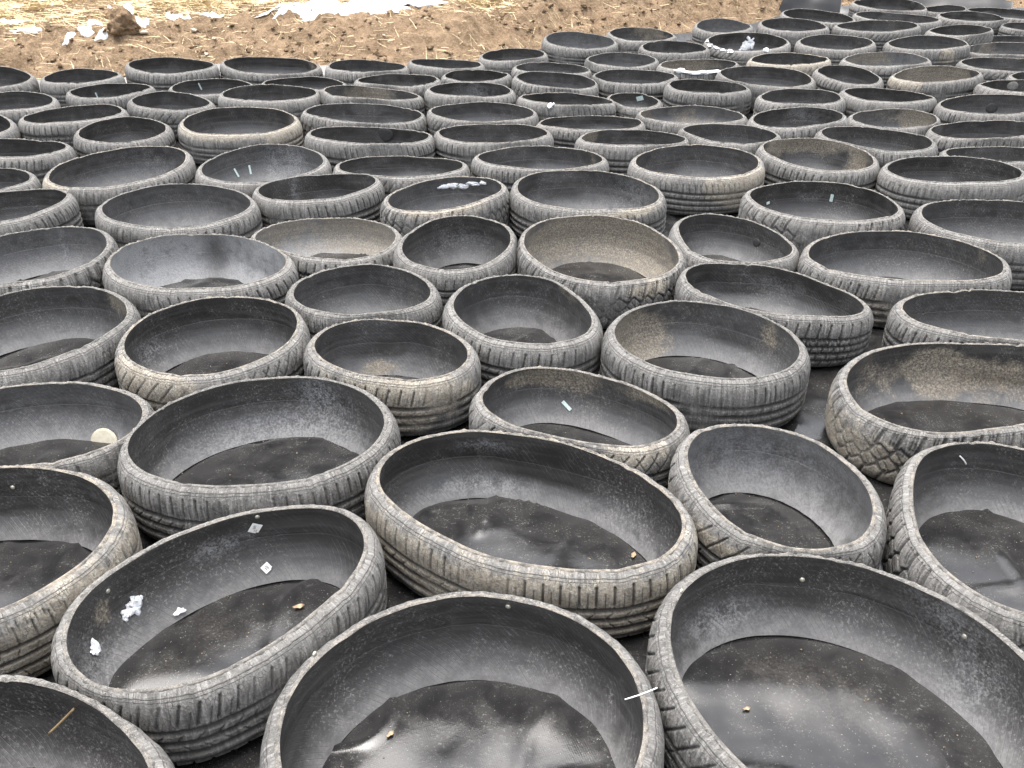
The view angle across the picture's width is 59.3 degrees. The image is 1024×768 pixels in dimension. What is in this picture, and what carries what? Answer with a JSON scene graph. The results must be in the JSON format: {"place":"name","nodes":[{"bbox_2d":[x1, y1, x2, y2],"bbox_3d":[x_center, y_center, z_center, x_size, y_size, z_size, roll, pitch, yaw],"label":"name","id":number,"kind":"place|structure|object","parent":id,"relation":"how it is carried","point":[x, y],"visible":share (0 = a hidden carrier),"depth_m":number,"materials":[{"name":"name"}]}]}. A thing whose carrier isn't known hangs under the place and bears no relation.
{"place":"outdoors","nodes":[
{"label":"outdoors","id":0,"kind":"place"},
{"bbox_2d":[0,0,1023,78],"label":"ground","id":1,"kind":"structure","parent":0,"point":[436,36],"depth_m":7.17,"materials":[{"name":"brown soil"}]},
{"bbox_2d":[255,0,463,20],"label":"snow patch","id":2,"kind":"object","parent":1,"relation":"on","point":[355,6],"visible":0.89,"depth_m":7.40,"materials":[{"name":"white snow"}]},
{"bbox_2d":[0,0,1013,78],"bbox_3d":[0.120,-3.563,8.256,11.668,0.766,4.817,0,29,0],"label":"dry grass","id":3,"kind":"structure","parent":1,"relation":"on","point":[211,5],"depth_m":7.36,"materials":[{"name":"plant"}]},
{"bbox_2d":[0,6,1023,767],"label":"pond liner","id":4,"kind":"object","parent":1,"relation":"on","point":[804,702],"visible":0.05,"depth_m":1.85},
{"bbox_2d":[0,91,60,125],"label":"cut tyre","id":5,"kind":"object","parent":4,"relation":"on","point":[16,107],"visible":0.53,"depth_m":5.62,"materials":[{"name":"rubber"}]},
{"bbox_2d":[0,138,76,185],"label":"cut tyre","id":6,"kind":"object","parent":4,"relation":"on","point":[39,160],"visible":0.57,"depth_m":4.47,"materials":[{"name":"rubber"}]},
{"bbox_2d":[0,188,83,234],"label":"cut tyre","id":7,"kind":"object","parent":4,"relation":"on","point":[27,210],"visible":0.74,"depth_m":3.83,"materials":[{"name":"rubber"}]},
{"bbox_2d":[0,225,118,294],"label":"cut tyre","id":8,"kind":"object","parent":4,"relation":"on","point":[82,255],"visible":0.62,"depth_m":3.48,"materials":[{"name":"rubber"}]},
{"bbox_2d":[0,285,140,388],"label":"cut tyre","id":9,"kind":"object","parent":4,"relation":"on","point":[105,319],"visible":0.68,"depth_m":2.95,"materials":[{"name":"rubber"}]},
{"bbox_2d":[0,465,142,677],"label":"cut tyre","id":10,"kind":"object","parent":4,"relation":"on","point":[90,512],"visible":0.81,"depth_m":2.00,"materials":[{"name":"rubber"}]},
{"bbox_2d":[18,104,128,150],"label":"cut tyre","id":11,"kind":"object","parent":4,"relation":"on","point":[64,124],"visible":0.61,"depth_m":5.08,"materials":[{"name":"rubber"}]},
{"bbox_2d":[0,381,153,496],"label":"cut tyre","id":12,"kind":"object","parent":4,"relation":"on","point":[33,412],"visible":0.64,"depth_m":2.46,"materials":[{"name":"rubber"}]},
{"bbox_2d":[40,68,125,107],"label":"cut tyre","id":13,"kind":"object","parent":4,"relation":"on","point":[58,85],"visible":0.6,"depth_m":6.12,"materials":[{"name":"rubber"}]},
{"bbox_2d":[0,675,174,767],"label":"cut tyre","id":14,"kind":"object","parent":4,"relation":"on","point":[87,732],"visible":0.99,"depth_m":1.54,"materials":[{"name":"rubber"}]},
{"bbox_2d":[66,83,156,110],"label":"cut tyre","id":15,"kind":"object","parent":4,"relation":"on","point":[121,95],"visible":0.45,"depth_m":5.77,"materials":[{"name":"rubber"}]},
{"bbox_2d":[42,146,195,224],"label":"cut tyre","id":16,"kind":"object","parent":4,"relation":"on","point":[91,183],"visible":0.68,"depth_m":4.37,"materials":[{"name":"rubber"}]},
{"bbox_2d":[73,116,176,157],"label":"cut tyre","id":17,"kind":"object","parent":4,"relation":"on","point":[110,134],"visible":0.62,"depth_m":4.94,"materials":[{"name":"rubber"}]},
{"bbox_2d":[127,91,215,139],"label":"cut tyre","id":18,"kind":"object","parent":4,"relation":"on","point":[172,110],"visible":0.56,"depth_m":5.49,"materials":[{"name":"rubber"}]},
{"bbox_2d":[125,57,220,91],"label":"cut tyre","id":19,"kind":"object","parent":4,"relation":"on","point":[161,73],"visible":0.74,"depth_m":6.32,"materials":[{"name":"rubber"}]},
{"bbox_2d":[95,183,262,248],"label":"cut tyre","id":20,"kind":"object","parent":4,"relation":"on","point":[125,218],"visible":0.7,"depth_m":3.90,"materials":[{"name":"rubber"}]},
{"bbox_2d":[102,233,298,318],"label":"cut tyre","id":21,"kind":"object","parent":4,"relation":"on","point":[138,274],"visible":0.72,"depth_m":3.36,"materials":[{"name":"rubber"}]},
{"bbox_2d":[168,78,252,107],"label":"cut tyre","id":22,"kind":"object","parent":4,"relation":"on","point":[212,89],"visible":0.34,"depth_m":6.11,"materials":[{"name":"rubber"}]},
{"bbox_2d":[115,296,310,410],"bbox_3d":[-0.887,-0.075,2.704,0.557,0.187,0.594,0,29,0],"label":"cut tyre","id":23,"kind":"object","parent":4,"relation":"on","point":[152,348],"visible":0.8,"depth_m":2.84,"materials":[{"name":"rubber"}]},
{"bbox_2d":[51,504,386,765],"bbox_3d":[-0.548,0.452,1.770,0.477,0.188,0.637,23,37,35],"label":"cut tyre","id":24,"kind":"object","parent":4,"relation":"on","point":[225,710],"visible":0.78,"depth_m":1.77,"materials":[{"name":"rubber"}]},
{"bbox_2d":[178,106,303,164],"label":"cut tyre","id":25,"kind":"object","parent":4,"relation":"on","point":[205,135],"visible":0.8,"depth_m":5.01,"materials":[{"name":"rubber"}]},
{"bbox_2d":[117,375,400,540],"bbox_3d":[-0.608,0.176,2.257,0.660,0.189,0.592,0,29,0],"label":"cut tyre","id":26,"kind":"object","parent":4,"relation":"on","point":[163,447],"visible":0.78,"depth_m":2.33,"materials":[{"name":"rubber"}]},
{"bbox_2d":[195,144,331,197],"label":"cut tyre","id":27,"kind":"object","parent":4,"relation":"on","point":[248,170],"visible":0.6,"depth_m":4.51,"materials":[{"name":"rubber"}]},
{"bbox_2d":[218,84,321,120],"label":"cut tyre","id":28,"kind":"object","parent":4,"relation":"on","point":[296,101],"visible":0.59,"depth_m":5.71,"materials":[{"name":"rubber"}]},
{"bbox_2d":[220,57,322,84],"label":"cut tyre","id":29,"kind":"object","parent":4,"relation":"on","point":[256,70],"visible":0.65,"depth_m":6.71,"materials":[{"name":"rubber"}]},
{"bbox_2d":[252,173,384,227],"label":"cut tyre","id":30,"kind":"object","parent":4,"relation":"on","point":[343,195],"visible":0.78,"depth_m":3.89,"materials":[{"name":"rubber"}]},
{"bbox_2d":[251,217,402,279],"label":"cut tyre","id":31,"kind":"object","parent":4,"relation":"on","point":[299,242],"visible":0.58,"depth_m":3.66,"materials":[{"name":"rubber"}]},
{"bbox_2d":[300,103,427,139],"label":"cut tyre","id":32,"kind":"object","parent":4,"relation":"on","point":[352,114],"visible":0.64,"depth_m":5.38,"materials":[{"name":"rubber"}]},
{"bbox_2d":[285,263,442,338],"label":"cut tyre","id":33,"kind":"object","parent":4,"relation":"on","point":[319,301],"visible":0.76,"depth_m":3.12,"materials":[{"name":"rubber"}]},
{"bbox_2d":[325,59,409,84],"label":"cut tyre","id":34,"kind":"object","parent":4,"relation":"on","point":[349,72],"visible":0.52,"depth_m":6.53,"materials":[{"name":"rubber"}]},
{"bbox_2d":[304,126,435,173],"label":"cut tyre","id":35,"kind":"object","parent":4,"relation":"on","point":[335,146],"visible":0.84,"depth_m":4.61,"materials":[{"name":"rubber"}]},
{"bbox_2d":[321,85,424,113],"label":"cut tyre","id":36,"kind":"object","parent":4,"relation":"on","point":[339,94],"visible":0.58,"depth_m":5.74,"materials":[{"name":"rubber"}]},
{"bbox_2d":[303,318,480,435],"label":"cut tyre","id":37,"kind":"object","parent":4,"relation":"on","point":[444,367],"visible":0.77,"depth_m":2.66,"materials":[{"name":"rubber"}]},
{"bbox_2d":[354,73,441,106],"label":"cut tyre","id":38,"kind":"object","parent":4,"relation":"on","point":[419,85],"visible":0.46,"depth_m":6.22,"materials":[{"name":"rubber"}]},
{"bbox_2d":[333,155,470,196],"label":"cut tyre","id":39,"kind":"object","parent":4,"relation":"on","point":[391,173],"visible":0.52,"depth_m":4.49,"materials":[{"name":"rubber"}]},
{"bbox_2d":[380,176,509,236],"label":"cut tyre","id":40,"kind":"object","parent":4,"relation":"on","point":[406,210],"visible":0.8,"depth_m":3.92,"materials":[{"name":"rubber"}]},
{"bbox_2d":[407,58,485,80],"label":"cut tyre","id":41,"kind":"object","parent":4,"relation":"on","point":[438,68],"visible":0.48,"depth_m":6.59,"materials":[{"name":"rubber"}]},
{"bbox_2d":[393,215,517,310],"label":"cut tyre","id":42,"kind":"object","parent":4,"relation":"on","point":[427,249],"visible":0.65,"depth_m":3.53,"materials":[{"name":"rubber"}]},
{"bbox_2d":[260,591,664,767],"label":"cut tyre","id":43,"kind":"object","parent":4,"relation":"on","point":[337,689],"visible":1,"depth_m":1.67,"materials":[{"name":"rubber"}]},
{"bbox_2d":[424,82,515,116],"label":"cut tyre","id":44,"kind":"object","parent":4,"relation":"on","point":[450,93],"visible":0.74,"depth_m":5.76,"materials":[{"name":"rubber"}]},
{"bbox_2d":[426,101,538,137],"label":"cut tyre","id":45,"kind":"object","parent":4,"relation":"on","point":[446,116],"visible":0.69,"depth_m":5.43,"materials":[{"name":"rubber"}]},
{"bbox_2d":[434,123,553,172],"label":"cut tyre","id":46,"kind":"object","parent":4,"relation":"on","point":[466,144],"visible":0.69,"depth_m":4.89,"materials":[{"name":"rubber"}]},
{"bbox_2d":[478,48,548,74],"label":"cut tyre","id":47,"kind":"object","parent":4,"relation":"on","point":[513,57],"visible":0.65,"depth_m":6.94,"materials":[{"name":"rubber"}]},
{"bbox_2d":[442,274,602,387],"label":"cut tyre","id":48,"kind":"object","parent":4,"relation":"on","point":[566,318],"visible":0.81,"depth_m":2.96,"materials":[{"name":"rubber"}]},
{"bbox_2d":[364,429,697,638],"bbox_3d":[0.029,0.316,2.006,0.763,0.194,0.498,12,32,20],"label":"cut tyre","id":49,"kind":"object","parent":4,"relation":"on","point":[648,519],"visible":0.84,"depth_m":2.04,"materials":[{"name":"rubber"}]},
{"bbox_2d":[471,145,608,194],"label":"cut tyre","id":50,"kind":"object","parent":4,"relation":"on","point":[508,167],"visible":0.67,"depth_m":4.56,"materials":[{"name":"rubber"}]},
{"bbox_2d":[511,71,598,101],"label":"cut tyre","id":51,"kind":"object","parent":4,"relation":"on","point":[530,82],"visible":0.69,"depth_m":6.17,"materials":[{"name":"rubber"}]},
{"bbox_2d":[516,92,615,121],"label":"cut tyre","id":52,"kind":"object","parent":4,"relation":"on","point":[571,104],"visible":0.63,"depth_m":5.43,"materials":[{"name":"rubber"}]},
{"bbox_2d":[469,366,689,489],"bbox_3d":[0.177,0.114,2.380,0.594,0.177,0.411,13,32,21],"label":"cut tyre","id":53,"kind":"object","parent":4,"relation":"on","point":[653,429],"visible":0.69,"depth_m":2.49,"materials":[{"name":"rubber"}]},
{"bbox_2d":[541,31,617,65],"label":"cut tyre","id":54,"kind":"object","parent":4,"relation":"on","point":[572,47],"visible":0.65,"depth_m":7.04,"materials":[{"name":"rubber"}]},
{"bbox_2d":[509,170,666,236],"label":"cut tyre","id":55,"kind":"object","parent":4,"relation":"on","point":[535,197],"visible":0.76,"depth_m":4.08,"materials":[{"name":"rubber"}]},
{"bbox_2d":[536,115,645,147],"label":"cut tyre","id":56,"kind":"object","parent":4,"relation":"on","point":[567,131],"visible":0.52,"depth_m":5.29,"materials":[{"name":"rubber"}]},
{"bbox_2d":[516,215,686,328],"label":"cut tyre","id":57,"kind":"object","parent":4,"relation":"on","point":[655,258],"visible":0.71,"depth_m":3.48,"materials":[{"name":"rubber"}]},
{"bbox_2d":[584,52,658,74],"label":"cut tyre","id":58,"kind":"object","parent":4,"relation":"on","point":[596,63],"visible":0.61,"depth_m":6.78,"materials":[{"name":"rubber"}]},
{"bbox_2d":[574,129,688,175],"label":"cut tyre","id":59,"kind":"object","parent":4,"relation":"on","point":[618,150],"visible":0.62,"depth_m":4.68,"materials":[{"name":"rubber"}]},
{"bbox_2d":[591,69,678,101],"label":"cut tyre","id":60,"kind":"object","parent":4,"relation":"on","point":[609,82],"visible":0.59,"depth_m":6.13,"materials":[{"name":"rubber"}]},
{"bbox_2d":[607,92,662,118],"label":"cut tyre","id":61,"kind":"object","parent":4,"relation":"on","point":[631,105],"visible":0.56,"depth_m":5.81,"materials":[{"name":"rubber"}]},
{"bbox_2d":[606,27,676,53],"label":"cut tyre","id":62,"kind":"object","parent":4,"relation":"on","point":[630,39],"visible":0.55,"depth_m":7.48,"materials":[{"name":"rubber"}]},
{"bbox_2d":[638,40,709,63],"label":"cut tyre","id":63,"kind":"object","parent":4,"relation":"on","point":[663,51],"visible":0.61,"depth_m":6.98,"materials":[{"name":"rubber"}]},
{"bbox_2d":[636,105,747,133],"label":"cut tyre","id":64,"kind":"object","parent":4,"relation":"on","point":[674,119],"visible":0.48,"depth_m":5.46,"materials":[{"name":"rubber"}]},
{"bbox_2d":[627,144,764,214],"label":"cut tyre","id":65,"kind":"object","parent":4,"relation":"on","point":[694,179],"visible":0.78,"depth_m":4.14,"materials":[{"name":"rubber"}]},
{"bbox_2d":[656,59,738,79],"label":"cut tyre","id":66,"kind":"object","parent":4,"relation":"on","point":[692,65],"visible":0.44,"depth_m":6.58,"materials":[{"name":"rubber"}]},
{"bbox_2d":[600,300,810,433],"bbox_3d":[0.565,-0.066,2.684,0.599,0.190,0.587,0,29,0],"label":"cut tyre","id":67,"kind":"object","parent":4,"relation":"on","point":[772,356],"visible":0.88,"depth_m":2.68,"materials":[{"name":"rubber"}]},
{"bbox_2d":[662,79,751,115],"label":"cut tyre","id":68,"kind":"object","parent":4,"relation":"on","point":[736,97],"visible":0.81,"depth_m":5.68,"materials":[{"name":"rubber"}]},
{"bbox_2d":[691,18,753,44],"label":"cut tyre","id":69,"kind":"object","parent":4,"relation":"on","point":[703,31],"visible":0.59,"depth_m":7.73,"materials":[{"name":"rubber"}]},
{"bbox_2d":[678,123,780,154],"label":"cut tyre","id":70,"kind":"object","parent":4,"relation":"on","point":[751,139],"visible":0.4,"depth_m":4.94,"materials":[{"name":"rubber"}]},
{"bbox_2d":[668,213,798,271],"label":"cut tyre","id":71,"kind":"object","parent":4,"relation":"on","point":[694,238],"visible":0.66,"depth_m":3.62,"materials":[{"name":"rubber"}]},
{"bbox_2d":[703,32,790,65],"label":"cut tyre","id":72,"kind":"object","parent":4,"relation":"on","point":[762,41],"visible":0.59,"depth_m":7.21,"materials":[{"name":"rubber"}]},
{"bbox_2d":[715,66,815,111],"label":"cut tyre","id":73,"kind":"object","parent":4,"relation":"on","point":[757,81],"visible":0.56,"depth_m":6.29,"materials":[{"name":"rubber"}]},
{"bbox_2d":[674,262,873,366],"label":"cut tyre","id":74,"kind":"object","parent":4,"relation":"on","point":[827,324],"visible":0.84,"depth_m":3.07,"materials":[{"name":"rubber"}]},
{"bbox_2d":[668,423,886,569],"bbox_3d":[0.595,0.284,2.064,0.457,0.190,0.524,0,29,0],"label":"cut tyre","id":75,"kind":"object","parent":4,"relation":"on","point":[832,494],"visible":0.66,"depth_m":2.15,"materials":[{"name":"rubber"}]},
{"bbox_2d":[746,52,830,75],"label":"cut tyre","id":76,"kind":"object","parent":4,"relation":"on","point":[809,64],"visible":0.48,"depth_m":6.68,"materials":[{"name":"rubber"}]},
{"bbox_2d":[756,17,829,51],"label":"cut tyre","id":77,"kind":"object","parent":4,"relation":"on","point":[792,31],"visible":0.59,"depth_m":7.70,"materials":[{"name":"rubber"}]},
{"bbox_2d":[746,106,847,138],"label":"cut tyre","id":78,"kind":"object","parent":4,"relation":"on","point":[799,122],"visible":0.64,"depth_m":5.24,"materials":[{"name":"rubber"}]},
{"bbox_2d":[753,88,845,114],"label":"cut tyre","id":79,"kind":"object","parent":4,"relation":"on","point":[784,98],"visible":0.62,"depth_m":5.66,"materials":[{"name":"rubber"}]},
{"bbox_2d":[755,137,879,189],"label":"cut tyre","id":80,"kind":"object","parent":4,"relation":"on","point":[801,159],"visible":0.75,"depth_m":4.48,"materials":[{"name":"rubber"}]},
{"bbox_2d":[738,180,904,257],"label":"cut tyre","id":81,"kind":"object","parent":4,"relation":"on","point":[801,215],"visible":0.69,"depth_m":3.90,"materials":[{"name":"rubber"}]},
{"bbox_2d":[645,552,1023,767],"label":"cut tyre","id":82,"kind":"object","parent":4,"relation":"on","point":[966,664],"visible":0.95,"depth_m":1.75,"materials":[{"name":"rubber"}]},
{"bbox_2d":[794,34,875,64],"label":"cut tyre","id":83,"kind":"object","parent":4,"relation":"on","point":[835,49],"visible":0.61,"depth_m":7.13,"materials":[{"name":"rubber"}]},
{"bbox_2d":[811,65,883,93],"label":"cut tyre","id":84,"kind":"object","parent":4,"relation":"on","point":[837,79],"visible":0.54,"depth_m":6.22,"materials":[{"name":"rubber"}]},
{"bbox_2d":[814,126,937,169],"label":"cut tyre","id":85,"kind":"object","parent":4,"relation":"on","point":[884,147],"visible":0.56,"depth_m":4.84,"materials":[{"name":"rubber"}]},
{"bbox_2d":[831,20,920,51],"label":"cut tyre","id":86,"kind":"object","parent":4,"relation":"on","point":[880,33],"visible":0.57,"depth_m":7.53,"materials":[{"name":"rubber"}]},
{"bbox_2d":[839,52,931,88],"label":"cut tyre","id":87,"kind":"object","parent":4,"relation":"on","point":[885,66],"visible":0.53,"depth_m":6.72,"materials":[{"name":"rubber"}]},
{"bbox_2d":[848,0,927,16],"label":"cut tyre","id":88,"kind":"object","parent":4,"relation":"on","point":[900,6],"visible":0.59,"depth_m":8.72,"materials":[{"name":"rubber"}]},
{"bbox_2d":[839,87,936,117],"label":"cut tyre","id":89,"kind":"object","parent":4,"relation":"on","point":[858,99],"visible":0.55,"depth_m":5.50,"materials":[{"name":"rubber"}]},
{"bbox_2d":[847,108,940,135],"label":"cut tyre","id":90,"kind":"object","parent":4,"relation":"on","point":[917,122],"visible":0.56,"depth_m":5.25,"materials":[{"name":"rubber"}]},
{"bbox_2d":[797,230,1011,327],"bbox_3d":[1.391,-0.392,3.261,0.716,0.190,0.576,0,29,0],"label":"cut tyre","id":91,"kind":"object","parent":4,"relation":"on","point":[859,264],"visible":0.67,"depth_m":3.38,"materials":[{"name":"rubber"}]},
{"bbox_2d":[824,342,1023,485],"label":"cut tyre","id":92,"kind":"object","parent":4,"relation":"on","point":[862,439],"visible":0.84,"depth_m":2.61,"materials":[{"name":"rubber"}]},
{"bbox_2d":[882,35,969,66],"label":"cut tyre","id":93,"kind":"object","parent":4,"relation":"on","point":[941,50],"visible":0.7,"depth_m":6.90,"materials":[{"name":"rubber"}]},
{"bbox_2d":[886,65,983,103],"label":"cut tyre","id":94,"kind":"object","parent":4,"relation":"on","point":[938,83],"visible":0.62,"depth_m":6.02,"materials":[{"name":"rubber"}]},
{"bbox_2d":[875,155,1023,218],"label":"cut tyre","id":95,"kind":"object","parent":4,"relation":"on","point":[909,186],"visible":0.78,"depth_m":4.11,"materials":[{"name":"rubber"}]},
{"bbox_2d":[882,441,1023,650],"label":"cut tyre","id":96,"kind":"object","parent":4,"relation":"on","point":[933,481],"visible":0.81,"depth_m":2.15,"materials":[{"name":"rubber"}]},
{"bbox_2d":[882,288,1023,347],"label":"cut tyre","id":97,"kind":"object","parent":4,"relation":"on","point":[993,316],"visible":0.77,"depth_m":2.98,"materials":[{"name":"rubber"}]},
{"bbox_2d":[925,24,993,45],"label":"cut tyre","id":98,"kind":"object","parent":4,"relation":"on","point":[970,35],"visible":0.52,"depth_m":7.46,"materials":[{"name":"rubber"}]},
{"bbox_2d":[907,199,1023,289],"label":"cut tyre","id":99,"kind":"object","parent":4,"relation":"on","point":[995,227],"visible":0.62,"depth_m":3.77,"materials":[{"name":"rubber"}]},
{"bbox_2d":[925,120,1023,155],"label":"cut tyre","id":100,"kind":"object","parent":4,"relation":"on","point":[974,133],"visible":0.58,"depth_m":4.99,"materials":[{"name":"rubber"}]},
{"bbox_2d":[933,94,1023,123],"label":"cut tyre","id":101,"kind":"object","parent":4,"relation":"on","point":[978,107],"visible":0.59,"depth_m":5.54,"materials":[{"name":"rubber"}]},
{"bbox_2d":[938,146,1023,170],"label":"cut tyre","id":102,"kind":"object","parent":4,"relation":"on","point":[1013,156],"visible":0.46,"depth_m":4.62,"materials":[{"name":"rubber"}]},
{"bbox_2d":[955,57,1023,81],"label":"cut tyre","id":103,"kind":"object","parent":4,"relation":"on","point":[993,68],"visible":0.53,"depth_m":6.77,"materials":[{"name":"rubber"}]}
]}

